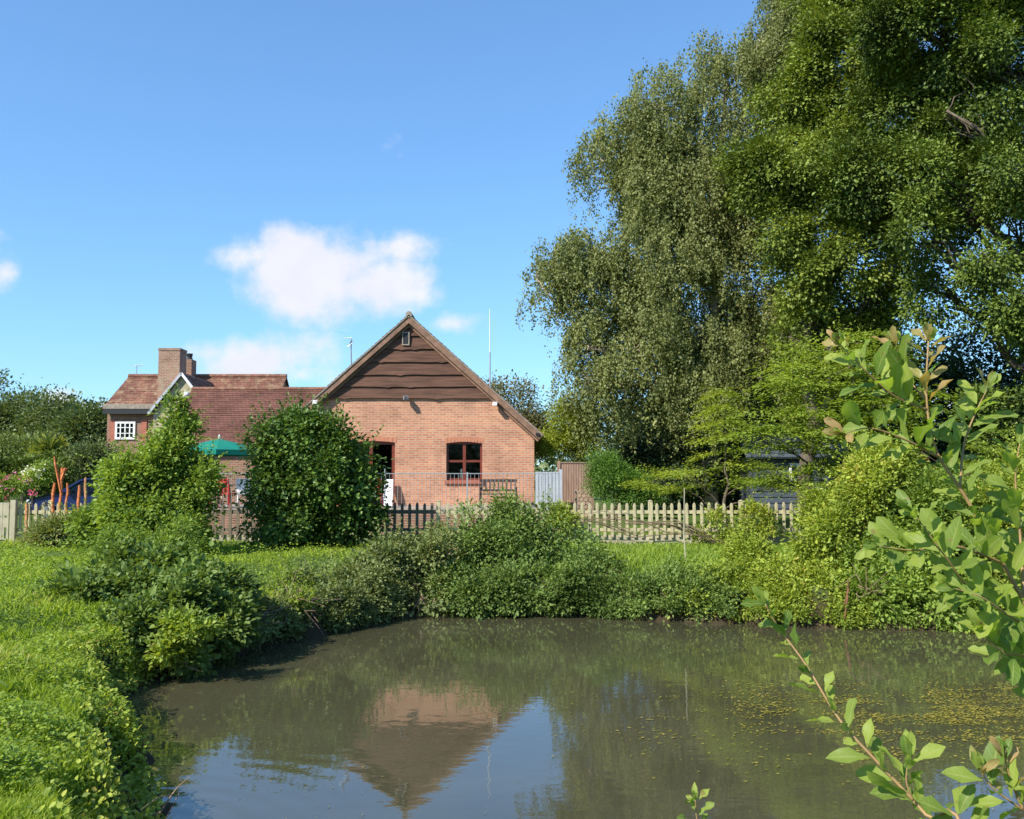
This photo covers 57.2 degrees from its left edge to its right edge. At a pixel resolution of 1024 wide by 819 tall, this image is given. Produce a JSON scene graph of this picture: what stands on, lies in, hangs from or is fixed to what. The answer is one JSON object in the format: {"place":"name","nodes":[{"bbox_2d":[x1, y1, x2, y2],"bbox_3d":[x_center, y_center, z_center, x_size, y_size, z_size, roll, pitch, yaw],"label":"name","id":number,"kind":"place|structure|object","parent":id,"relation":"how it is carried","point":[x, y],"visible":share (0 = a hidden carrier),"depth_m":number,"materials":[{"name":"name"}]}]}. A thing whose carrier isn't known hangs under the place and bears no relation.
{"place":"outdoors","nodes":[
{"label":"outdoors","id":0,"kind":"place"},
{"bbox_2d":[0,485,1021,818],"bbox_3d":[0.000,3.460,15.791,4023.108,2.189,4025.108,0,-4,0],"label":"ground","id":1,"kind":"structure","parent":0,"point":[314,631],"depth_m":17.23,"materials":[{"name":"green plant"}]},
{"bbox_2d":[0,740,14,775],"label":"dock plant","id":2,"kind":"object","parent":1,"relation":"on","point":[8,762],"visible":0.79,"depth_m":6.43,"materials":[{"name":"green plant"}]},
{"bbox_2d":[0,680,16,692],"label":"dock plant","id":3,"kind":"object","parent":1,"relation":"on","point":[3,685],"visible":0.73,"depth_m":8.64,"materials":[{"name":"green plant"}]},
{"bbox_2d":[0,500,17,541],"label":"timber gate","id":4,"kind":"structure","parent":1,"relation":"on","point":[12,508],"depth_m":25.42,"materials":[{"name":"beige wood"}]},
{"bbox_2d":[0,470,29,502],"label":"flowering plant","id":5,"kind":"object","parent":1,"relation":"on","point":[8,488],"visible":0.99,"depth_m":29.80,"materials":[{"name":"green plant"}]},
{"bbox_2d":[0,368,32,432],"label":"background tree","id":6,"kind":"object","parent":1,"relation":"on","point":[3,381],"visible":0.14,"depth_m":62.98,"materials":[{"name":"green plant"}]},
{"bbox_2d":[24,503,28,537],"bbox_3d":[-12.992,3.044,25.143,0.130,1.062,0.123,0,-4,0],"label":"orange post","id":7,"kind":"object","parent":1,"relation":"on","point":[26,512],"visible":0.55,"depth_m":25.12,"materials":[{"name":"wood"}]},
{"bbox_2d":[0,377,60,500],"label":"background tree","id":8,"kind":"object","parent":1,"relation":"on","point":[21,397],"visible":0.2,"depth_m":60.84,"materials":[{"name":"green plant"}]},
{"bbox_2d":[0,424,62,506],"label":"hedge","id":9,"kind":"object","parent":1,"relation":"on","point":[9,440],"visible":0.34,"depth_m":43.36,"materials":[{"name":"green plant"}]},
{"bbox_2d":[28,489,37,522],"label":"pink flower","id":10,"kind":"object","parent":1,"relation":"on","point":[29,493],"visible":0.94,"depth_m":25.28,"materials":[{"name":"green plant"}]},
{"bbox_2d":[14,457,57,490],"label":"flowering plant","id":11,"kind":"object","parent":1,"relation":"on","point":[39,474],"visible":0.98,"depth_m":30.77,"materials":[{"name":"white plant"}]},
{"bbox_2d":[0,441,87,509],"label":"hedge","id":12,"kind":"object","parent":1,"relation":"on","point":[16,462],"visible":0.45,"depth_m":37.74,"materials":[{"name":"green plant"}]},
{"bbox_2d":[22,432,73,494],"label":"spiky palm","id":13,"kind":"object","parent":1,"relation":"on","point":[58,442],"visible":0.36,"depth_m":40.63,"materials":[{"name":"green plant"}]},
{"bbox_2d":[14,497,88,548],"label":"shrub","id":14,"kind":"object","parent":1,"relation":"on","point":[44,531],"visible":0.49,"depth_m":22.96,"materials":[{"name":"green plant"}]},
{"bbox_2d":[17,500,88,541],"bbox_3d":[-11.011,3.121,25.546,4.889,1.320,0.130,0,-4,0],"label":"picket fence","id":15,"kind":"object","parent":1,"relation":"on","point":[21,511],"visible":0.21,"depth_m":25.52,"materials":[{"name":"wood"}]},
{"bbox_2d":[4,383,102,438],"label":"background tree","id":16,"kind":"object","parent":1,"relation":"on","point":[62,404],"visible":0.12,"depth_m":59.15,"materials":[{"name":"green plant"}]},
{"bbox_2d":[51,483,55,513],"bbox_3d":[-12.317,2.769,25.181,0.110,1.605,0.100,0,-4,0],"label":"orange post","id":17,"kind":"object","parent":1,"relation":"on","point":[53,497],"visible":0.56,"depth_m":25.18,"materials":[{"name":"orange wood"}]},
{"bbox_2d":[54,456,66,515],"bbox_3d":[-12.095,2.402,25.088,0.352,2.304,0.128,1,-4,-8],"label":"orange post","id":18,"kind":"object","parent":1,"relation":"on","point":[61,477],"visible":0.75,"depth_m":25.10,"materials":[{"name":"orange wood"}]},
{"bbox_2d":[26,478,105,517],"bbox_3d":[-15.479,3.281,34.648,4.110,1.519,1.870,0,-4,0],"label":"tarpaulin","id":19,"kind":"object","parent":1,"relation":"on","point":[71,500],"visible":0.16,"depth_m":33.95,"materials":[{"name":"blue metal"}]},
{"bbox_2d":[65,483,68,514],"bbox_3d":[-11.924,2.764,25.126,0.099,1.599,0.095,1,-4,-19],"label":"orange post","id":20,"kind":"object","parent":1,"relation":"on","point":[67,493],"visible":0.41,"depth_m":25.14,"materials":[{"name":"orange wood"}]},
{"bbox_2d":[38,394,107,486],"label":"background tree","id":21,"kind":"object","parent":1,"relation":"on","point":[77,422],"visible":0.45,"depth_m":56.84,"materials":[{"name":"green plant"}]},
{"bbox_2d":[76,485,80,510],"bbox_3d":[-11.562,2.791,25.048,0.130,1.531,0.108,-3,-5,32],"label":"orange post","id":22,"kind":"object","parent":1,"relation":"on","point":[78,496],"visible":0.35,"depth_m":25.06,"materials":[{"name":"orange wood"}]},
{"bbox_2d":[84,478,86,504],"bbox_3d":[-11.984,2.782,26.372,0.128,1.730,0.120,0,-4,0],"label":"orange post","id":23,"kind":"object","parent":1,"relation":"on","point":[85,488],"visible":0.4,"depth_m":26.38,"materials":[{"name":"wood"}]},
{"bbox_2d":[55,431,129,491],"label":"shrub","id":24,"kind":"object","parent":1,"relation":"on","point":[93,451],"visible":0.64,"depth_m":39.62,"materials":[{"name":"green plant"}]},
{"bbox_2d":[0,622,253,818],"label":"edge weeds","id":25,"kind":"object","parent":1,"relation":"on","point":[136,793],"visible":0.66,"depth_m":8.20,"materials":[{"name":"green plant"}]},
{"bbox_2d":[45,384,235,556],"bbox_3d":[-8.301,1.517,21.587,3.849,4.247,3.321,-2,-5,28],"label":"shrub","id":26,"kind":"object","parent":1,"relation":"on","point":[128,496],"visible":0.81,"depth_m":21.19,"materials":[{"name":"green plant"}]},
{"bbox_2d":[81,502,209,561],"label":"shrub","id":27,"kind":"object","parent":1,"relation":"on","point":[173,536],"visible":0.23,"depth_m":17.38,"materials":[{"name":"green plant"}]},
{"bbox_2d":[24,532,271,606],"bbox_3d":[-5.721,2.845,14.751,3.826,1.787,2.785,-1,-4,20],"label":"shrub","id":28,"kind":"object","parent":1,"relation":"on","point":[124,567],"visible":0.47,"depth_m":14.56,"materials":[{"name":"green plant"}]},
{"bbox_2d":[91,566,271,680],"bbox_3d":[-4.838,3.054,13.539,2.418,1.570,2.490,0,-4,0],"label":"shrub","id":29,"kind":"object","parent":1,"relation":"on","point":[132,613],"visible":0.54,"depth_m":13.32,"materials":[{"name":"green plant"}]},
{"bbox_2d":[148,382,222,514],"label":"climbing plant","id":30,"kind":"object","parent":1,"relation":"on","point":[176,399],"visible":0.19,"depth_m":22.18,"materials":[{"name":"green plant"}]},
{"bbox_2d":[102,348,288,484],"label":"farmhouse","id":31,"kind":"object","parent":1,"relation":"on","point":[134,399],"visible":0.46,"depth_m":45.05,"materials":[{"name":"brick"}]},
{"bbox_2d":[115,421,135,438],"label":"window","id":32,"kind":"structure","parent":31,"relation":"in","point":[116,422],"depth_m":45.00,"materials":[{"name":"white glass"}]},
{"bbox_2d":[140,588,320,676],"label":"shrub","id":33,"kind":"object","parent":1,"relation":"on","point":[184,629],"visible":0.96,"depth_m":12.39,"materials":[{"name":"green plant"}]},
{"bbox_2d":[0,534,505,818],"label":"grass","id":34,"kind":"structure","parent":1,"relation":"on","point":[30,689],"depth_m":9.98,"materials":[{"name":"green plant"}]},
{"bbox_2d":[187,387,324,504],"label":"tiled range","id":35,"kind":"structure","parent":1,"relation":"on","point":[230,405],"depth_m":40.06,"materials":[{"name":"tile"}]},
{"bbox_2d":[243,580,377,650],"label":"shrub","id":36,"kind":"object","parent":1,"relation":"on","point":[335,616],"visible":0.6,"depth_m":16.19,"materials":[{"name":"green plant"}]},
{"bbox_2d":[227,389,396,549],"bbox_3d":[-5.004,1.757,23.972,4.095,4.635,4.175,0,-4,0],"label":"shrub","id":37,"kind":"object","parent":1,"relation":"on","point":[304,494],"visible":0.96,"depth_m":23.10,"materials":[{"name":"green plant"}]},
{"bbox_2d":[207,502,435,540],"bbox_3d":[-5.317,3.121,25.546,6.537,1.320,0.130,0,-4,0],"label":"picket fence","id":38,"kind":"object","parent":1,"relation":"on","point":[402,512],"visible":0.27,"depth_m":25.50,"materials":[{"name":"wood"}]},
{"bbox_2d":[247,545,407,647],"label":"shrub","id":39,"kind":"object","parent":1,"relation":"on","point":[372,576],"visible":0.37,"depth_m":17.53,"materials":[{"name":"green plant"}]},
{"bbox_2d":[209,514,542,534],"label":"terrace","id":40,"kind":"structure","parent":1,"relation":"on","point":[398,517],"depth_m":28.73,"materials":[{"name":"brick"}]},
{"bbox_2d":[206,505,542,509],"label":"terrace paving","id":41,"kind":"structure","parent":40,"relation":"on","point":[391,508],"depth_m":29.09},
{"bbox_2d":[190,434,255,506],"bbox_3d":[-9.421,1.971,30.136,2.402,2.340,2.402,3,-5,-36],"label":"garden parasol","id":42,"kind":"object","parent":41,"relation":"on","point":[222,446],"visible":0.49,"depth_m":29.39,"materials":[{"name":"green fabric"}]},
{"bbox_2d":[214,484,235,507],"bbox_3d":[-9.421,2.771,30.078,1.100,0.743,1.100,0,-4,0],"label":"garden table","id":43,"kind":"object","parent":41,"relation":"on","point":[230,495],"visible":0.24,"depth_m":29.92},
{"bbox_2d":[218,479,234,507],"bbox_3d":[-8.919,2.634,29.450,0.480,0.921,0.520,-2,-5,25],"label":"garden chair","id":44,"kind":"object","parent":41,"relation":"on","point":[227,484],"visible":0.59,"depth_m":29.21,"materials":[{"name":"plastic"}]},
{"bbox_2d":[215,473,247,505],"bbox_3d":[-8.341,2.546,28.942,2.523,1.220,0.050,0,-4,0],"label":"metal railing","id":45,"kind":"object","parent":41,"relation":"on","point":[231,492],"visible":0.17,"depth_m":28.93,"materials":[{"name":"grey metal"}]},
{"bbox_2d":[236,479,249,501],"bbox_3d":[-8.459,2.646,29.624,0.480,0.921,0.520,1,-4,-17],"label":"garden chair","id":46,"kind":"object","parent":41,"relation":"on","point":[240,487],"visible":0.36,"depth_m":29.79,"materials":[{"name":"grey plastic"}]},
{"bbox_2d":[383,479,392,505],"bbox_3d":[-4.039,2.720,30.508,0.338,0.915,0.411,0,-4,0],"label":"white board","id":47,"kind":"object","parent":41,"relation":"on","point":[391,491],"visible":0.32,"depth_m":30.50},
{"bbox_2d":[479,479,516,506],"bbox_3d":[-0.436,2.683,30.035,1.210,0.905,0.540,0,-4,0],"label":"garden bench","id":48,"kind":"object","parent":41,"relation":"on","point":[494,481],"visible":0.78,"depth_m":30.27,"materials":[{"name":"wood"}]},
{"bbox_2d":[302,311,543,506],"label":"gable hall","id":49,"kind":"structure","parent":40,"relation":"on","point":[447,416],"depth_m":31.04,"materials":[{"name":"brick"}]},
{"bbox_2d":[344,337,352,363],"bbox_3d":[-5.474,-1.891,31.347,0.299,1.021,0.326,1,-4,-15],"label":"tv aerial","id":50,"kind":"object","parent":49,"relation":"on","point":[351,340],"visible":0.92,"depth_m":31.29,"materials":[{"name":"grey metal"}]},
{"bbox_2d":[354,441,394,505],"bbox_3d":[-4.637,2.126,31.017,1.546,2.155,0.140,0,-4,0],"label":"glazed door","id":51,"kind":"structure","parent":49,"relation":"in","point":[374,442],"depth_m":31.07,"materials":[{"name":"brown glass"}]},
{"bbox_2d":[446,442,481,479],"bbox_3d":[-1.577,1.711,31.082,1.183,1.261,0.072,0,-4,0],"label":"window","id":52,"kind":"structure","parent":49,"relation":"in","point":[464,460],"depth_m":31.05,"materials":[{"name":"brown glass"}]},
{"bbox_2d":[489,311,490,386],"bbox_3d":[-0.854,-1.716,36.220,0.054,4.384,0.054,0,-4,0],"label":"radio mast","id":53,"kind":"object","parent":49,"relation":"on","point":[489,355],"visible":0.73,"depth_m":36.22,"materials":[{"name":"grey metal"}]},
{"bbox_2d":[374,472,559,505],"bbox_3d":[-1.381,2.546,28.942,5.707,1.220,0.050,0,-4,0],"label":"metal railing","id":54,"kind":"object","parent":40,"relation":"on","point":[467,473],"visible":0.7,"depth_m":28.95,"materials":[{"name":"grey metal"}]},
{"bbox_2d":[332,569,466,627],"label":"shrub","id":55,"kind":"object","parent":1,"relation":"on","point":[406,592],"visible":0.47,"depth_m":17.60,"materials":[{"name":"green plant"}]},
{"bbox_2d":[333,511,467,617],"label":"shrub","id":56,"kind":"object","parent":1,"relation":"on","point":[418,554],"visible":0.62,"depth_m":18.85,"materials":[{"name":"green plant"}]},
{"bbox_2d":[30,396,986,494],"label":"woodland","id":57,"kind":"object","parent":1,"relation":"on","point":[538,469],"visible":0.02,"depth_m":95.92,"materials":[{"name":"green plant"}]},
{"bbox_2d":[430,544,598,619],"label":"shrub","id":58,"kind":"object","parent":1,"relation":"on","point":[490,594],"visible":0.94,"depth_m":18.27,"materials":[{"name":"green plant"}]},
{"bbox_2d":[416,474,617,612],"bbox_3d":[-0.034,2.908,20.304,4.749,3.048,3.265,1,-4,-12],"label":"shrub","id":59,"kind":"object","parent":1,"relation":"on","point":[508,526],"visible":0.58,"depth_m":19.99,"materials":[{"name":"green plant"}]},
{"bbox_2d":[482,369,562,466],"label":"background tree","id":60,"kind":"object","parent":1,"relation":"on","point":[535,417],"visible":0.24,"depth_m":51.79,"materials":[{"name":"green plant"}]},
{"bbox_2d":[450,556,608,617],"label":"shrub","id":61,"kind":"object","parent":1,"relation":"on","point":[569,606],"visible":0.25,"depth_m":18.27,"materials":[{"name":"green plant"}]},
{"bbox_2d":[535,469,561,509],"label":"side gate","id":62,"kind":"structure","parent":1,"relation":"on","point":[549,479],"depth_m":30.10,"materials":[{"name":"white wood"}]},
{"bbox_2d":[534,386,614,500],"bbox_3d":[2.090,1.443,32.968,3.432,4.773,3.672,0,-4,0],"label":"conifer","id":63,"kind":"object","parent":1,"relation":"on","point":[546,445],"visible":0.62,"depth_m":32.26,"materials":[{"name":"green plant"}]},
{"bbox_2d":[557,461,593,515],"bbox_3d":[2.090,2.670,30.898,1.198,1.957,0.100,0,-4,0],"label":"panel fence","id":64,"kind":"object","parent":1,"relation":"on","point":[571,472],"visible":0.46,"depth_m":30.90,"materials":[{"name":"brown wood"}]},
{"bbox_2d":[436,500,805,545],"bbox_3d":[3.017,3.121,25.546,10.168,1.320,0.130,0,-4,0],"label":"picket fence","id":65,"kind":"object","parent":1,"relation":"on","point":[650,512],"visible":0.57,"depth_m":25.51,"materials":[{"name":"wood"}]},
{"bbox_2d":[575,444,668,520],"bbox_3d":[3.403,2.204,28.687,3.109,2.478,1.660,1,-4,-12],"label":"conifer","id":66,"kind":"object","parent":1,"relation":"on","point":[604,471],"visible":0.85,"depth_m":28.45,"materials":[{"name":"green plant"}]},
{"bbox_2d":[567,539,726,608],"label":"shrub","id":67,"kind":"object","parent":1,"relation":"on","point":[595,565],"visible":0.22,"depth_m":18.68,"materials":[{"name":"green plant"}]},
{"bbox_2d":[576,563,746,623],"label":"shrub","id":68,"kind":"object","parent":1,"relation":"on","point":[617,604],"visible":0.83,"depth_m":17.89,"materials":[{"name":"green plant"}]},
{"bbox_2d":[543,491,782,548],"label":"climbing plant","id":69,"kind":"object","parent":1,"relation":"on","point":[753,506],"visible":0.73,"depth_m":24.85,"materials":[{"name":"green plant"}]},
{"bbox_2d":[611,418,745,509],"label":"shrub","id":70,"kind":"object","parent":1,"relation":"on","point":[643,457],"visible":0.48,"depth_m":32.80,"materials":[{"name":"green plant"}]},
{"bbox_2d":[515,0,851,509],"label":"birch tree","id":71,"kind":"object","parent":1,"relation":"on","point":[660,179],"visible":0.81,"depth_m":32.47,"materials":[{"name":"green plant"}]},
{"bbox_2d":[683,488,686,562],"bbox_3d":[3.756,2.695,20.357,0.079,1.979,0.030,0,-4,0],"label":"cane","id":72,"kind":"object","parent":1,"relation":"on","point":[684,525],"visible":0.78,"depth_m":20.36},
{"bbox_2d":[677,782,713,818],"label":"sapling","id":73,"kind":"object","parent":1,"relation":"on","point":[709,804],"visible":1,"depth_m":1.95,"materials":[{"name":"green plant"}]},
{"bbox_2d":[616,381,815,527],"bbox_3d":[5.777,1.453,26.693,6.022,4.627,3.527,0,-4,0],"label":"layered tree","id":74,"kind":"object","parent":1,"relation":"on","point":[676,475],"visible":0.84,"depth_m":26.66,"materials":[{"name":"green plant"}]},
{"bbox_2d":[463,527,1000,615],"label":"grass","id":75,"kind":"structure","parent":1,"relation":"on","point":[645,551],"depth_m":21.31,"materials":[{"name":"green plant"}]},
{"bbox_2d":[657,514,835,619],"bbox_3d":[4.663,3.174,18.607,2.921,2.148,3.786,-4,-5,40],"label":"shrub","id":76,"kind":"object","parent":1,"relation":"on","point":[741,552],"visible":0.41,"depth_m":18.31,"materials":[{"name":"green plant"}]},
{"bbox_2d":[584,324,918,509],"bbox_3d":[10.111,0.219,40.418,15.139,9.672,7.946,1,-4,-11],"label":"background tree","id":77,"kind":"object","parent":1,"relation":"on","point":[639,433],"visible":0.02,"depth_m":39.43,"materials":[{"name":"green plant"}]},
{"bbox_2d":[722,424,862,516],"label":"outbuilding","id":78,"kind":"structure","parent":1,"relation":"on","point":[787,499],"depth_m":31.42,"materials":[{"name":"black wood"}]},
{"bbox_2d":[789,463,798,479],"bbox_3d":[9.600,2.108,31.344,0.672,0.627,0.072,0,-4,0],"label":"window","id":79,"kind":"structure","parent":78,"relation":"in","point":[789,463],"depth_m":31.33,"materials":[{"name":"white glass"}]},
{"bbox_2d":[702,562,884,630],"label":"shrub","id":80,"kind":"object","parent":1,"relation":"on","point":[793,595],"visible":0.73,"depth_m":17.19,"materials":[{"name":"green plant"}]},
{"bbox_2d":[842,580,848,618],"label":"broken stem","id":81,"kind":"object","parent":80,"relation":"hanging from","point":[847,596],"visible":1,"depth_m":16.99,"materials":[{"name":"brown wood"}]},
{"bbox_2d":[705,0,943,517],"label":"oak tree","id":82,"kind":"object","parent":1,"relation":"on","point":[806,113],"visible":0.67,"depth_m":29.73,"materials":[{"name":"green plant"}]},
{"bbox_2d":[747,423,945,622],"bbox_3d":[6.734,2.185,18.740,3.287,4.159,4.590,-3,-5,34],"label":"shrub","id":83,"kind":"object","parent":1,"relation":"on","point":[869,483],"visible":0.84,"depth_m":18.55,"materials":[{"name":"green plant"}]},
{"bbox_2d":[697,310,1022,544],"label":"layered tree","id":84,"kind":"object","parent":1,"relation":"on","point":[780,431],"visible":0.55,"depth_m":22.81,"materials":[{"name":"green plant"}]},
{"bbox_2d":[741,585,989,818],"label":"sapling","id":85,"kind":"object","parent":1,"relation":"on","point":[886,789],"visible":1,"depth_m":1.90,"materials":[{"name":"green plant"}]},
{"bbox_2d":[804,0,1023,465],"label":"oak tree","id":86,"kind":"object","parent":1,"relation":"on","point":[937,154],"visible":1,"depth_m":26.43,"materials":[{"name":"green plant"}]},
{"bbox_2d":[826,453,1005,630],"bbox_3d":[7.774,2.427,17.949,3.446,3.632,3.352,-2,-5,23],"label":"shrub","id":87,"kind":"object","parent":1,"relation":"on","point":[921,495],"visible":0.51,"depth_m":17.46,"materials":[{"name":"green plant"}]},
{"bbox_2d":[822,283,1023,480],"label":"background tree","id":88,"kind":"object","parent":1,"relation":"on","point":[956,371],"visible":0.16,"depth_m":36.42,"materials":[{"name":"green plant"}]},
{"bbox_2d":[822,323,1023,697],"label":"sapling","id":89,"kind":"object","parent":1,"relation":"on","point":[1004,629],"visible":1,"depth_m":2.11,"materials":[{"name":"green plant"}]},
{"bbox_2d":[850,574,1009,632],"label":"shrub","id":90,"kind":"object","parent":1,"relation":"on","point":[911,620],"visible":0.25,"depth_m":16.80,"materials":[{"name":"green plant"}]},
{"bbox_2d":[938,420,1023,610],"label":"shrub","id":91,"kind":"object","parent":1,"relation":"on","point":[1007,477],"visible":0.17,"depth_m":17.72,"materials":[{"name":"green plant"}]},
{"bbox_2d":[941,735,1023,818],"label":"sapling","id":92,"kind":"object","parent":1,"relation":"on","point":[998,750],"visible":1,"depth_m":1.76,"materials":[{"name":"green plant"}]},
{"bbox_2d":[0,0,1023,471],"label":"sky","id":93,"kind":"structure","parent":0,"point":[240,186],"materials":[{"name":"blue"}]},
{"bbox_2d":[117,613,1023,818],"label":"pond water","id":94,"kind":"structure","parent":0,"point":[413,727],"depth_m":10.38,"materials":[{"name":"liquid"}]},
{"bbox_2d":[141,776,189,818],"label":"dead branch","id":95,"kind":"object","parent":94,"relation":"in","point":[163,807],"visible":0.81,"depth_m":7.04,"materials":[{"name":"wood"}]},
{"bbox_2d":[283,573,334,636],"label":"dead branch","id":96,"kind":"object","parent":94,"relation":"in","point":[306,600],"visible":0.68,"depth_m":15.85,"materials":[{"name":"brown wood"}]},
{"bbox_2d":[409,595,434,613],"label":"dead branch","id":97,"kind":"object","parent":94,"relation":"in","point":[421,598],"visible":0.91,"depth_m":18.36,"materials":[{"name":"wood"}]},
{"bbox_2d":[251,631,1023,814],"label":"floating specks","id":98,"kind":"object","parent":94,"relation":"on","point":[607,751],"visible":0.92,"depth_m":9.28,"materials":[{"name":"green plant"}]},
{"bbox_2d":[472,668,1023,787],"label":"floating weed","id":99,"kind":"object","parent":94,"relation":"on","point":[1011,714],"visible":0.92,"depth_m":10.73,"materials":[{"name":"green plant"}]},
{"bbox_2d":[836,560,884,600],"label":"dead branch","id":100,"kind":"object","parent":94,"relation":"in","point":[866,585],"visible":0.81,"depth_m":17.05,"materials":[{"name":"brown wood"}]}
]}

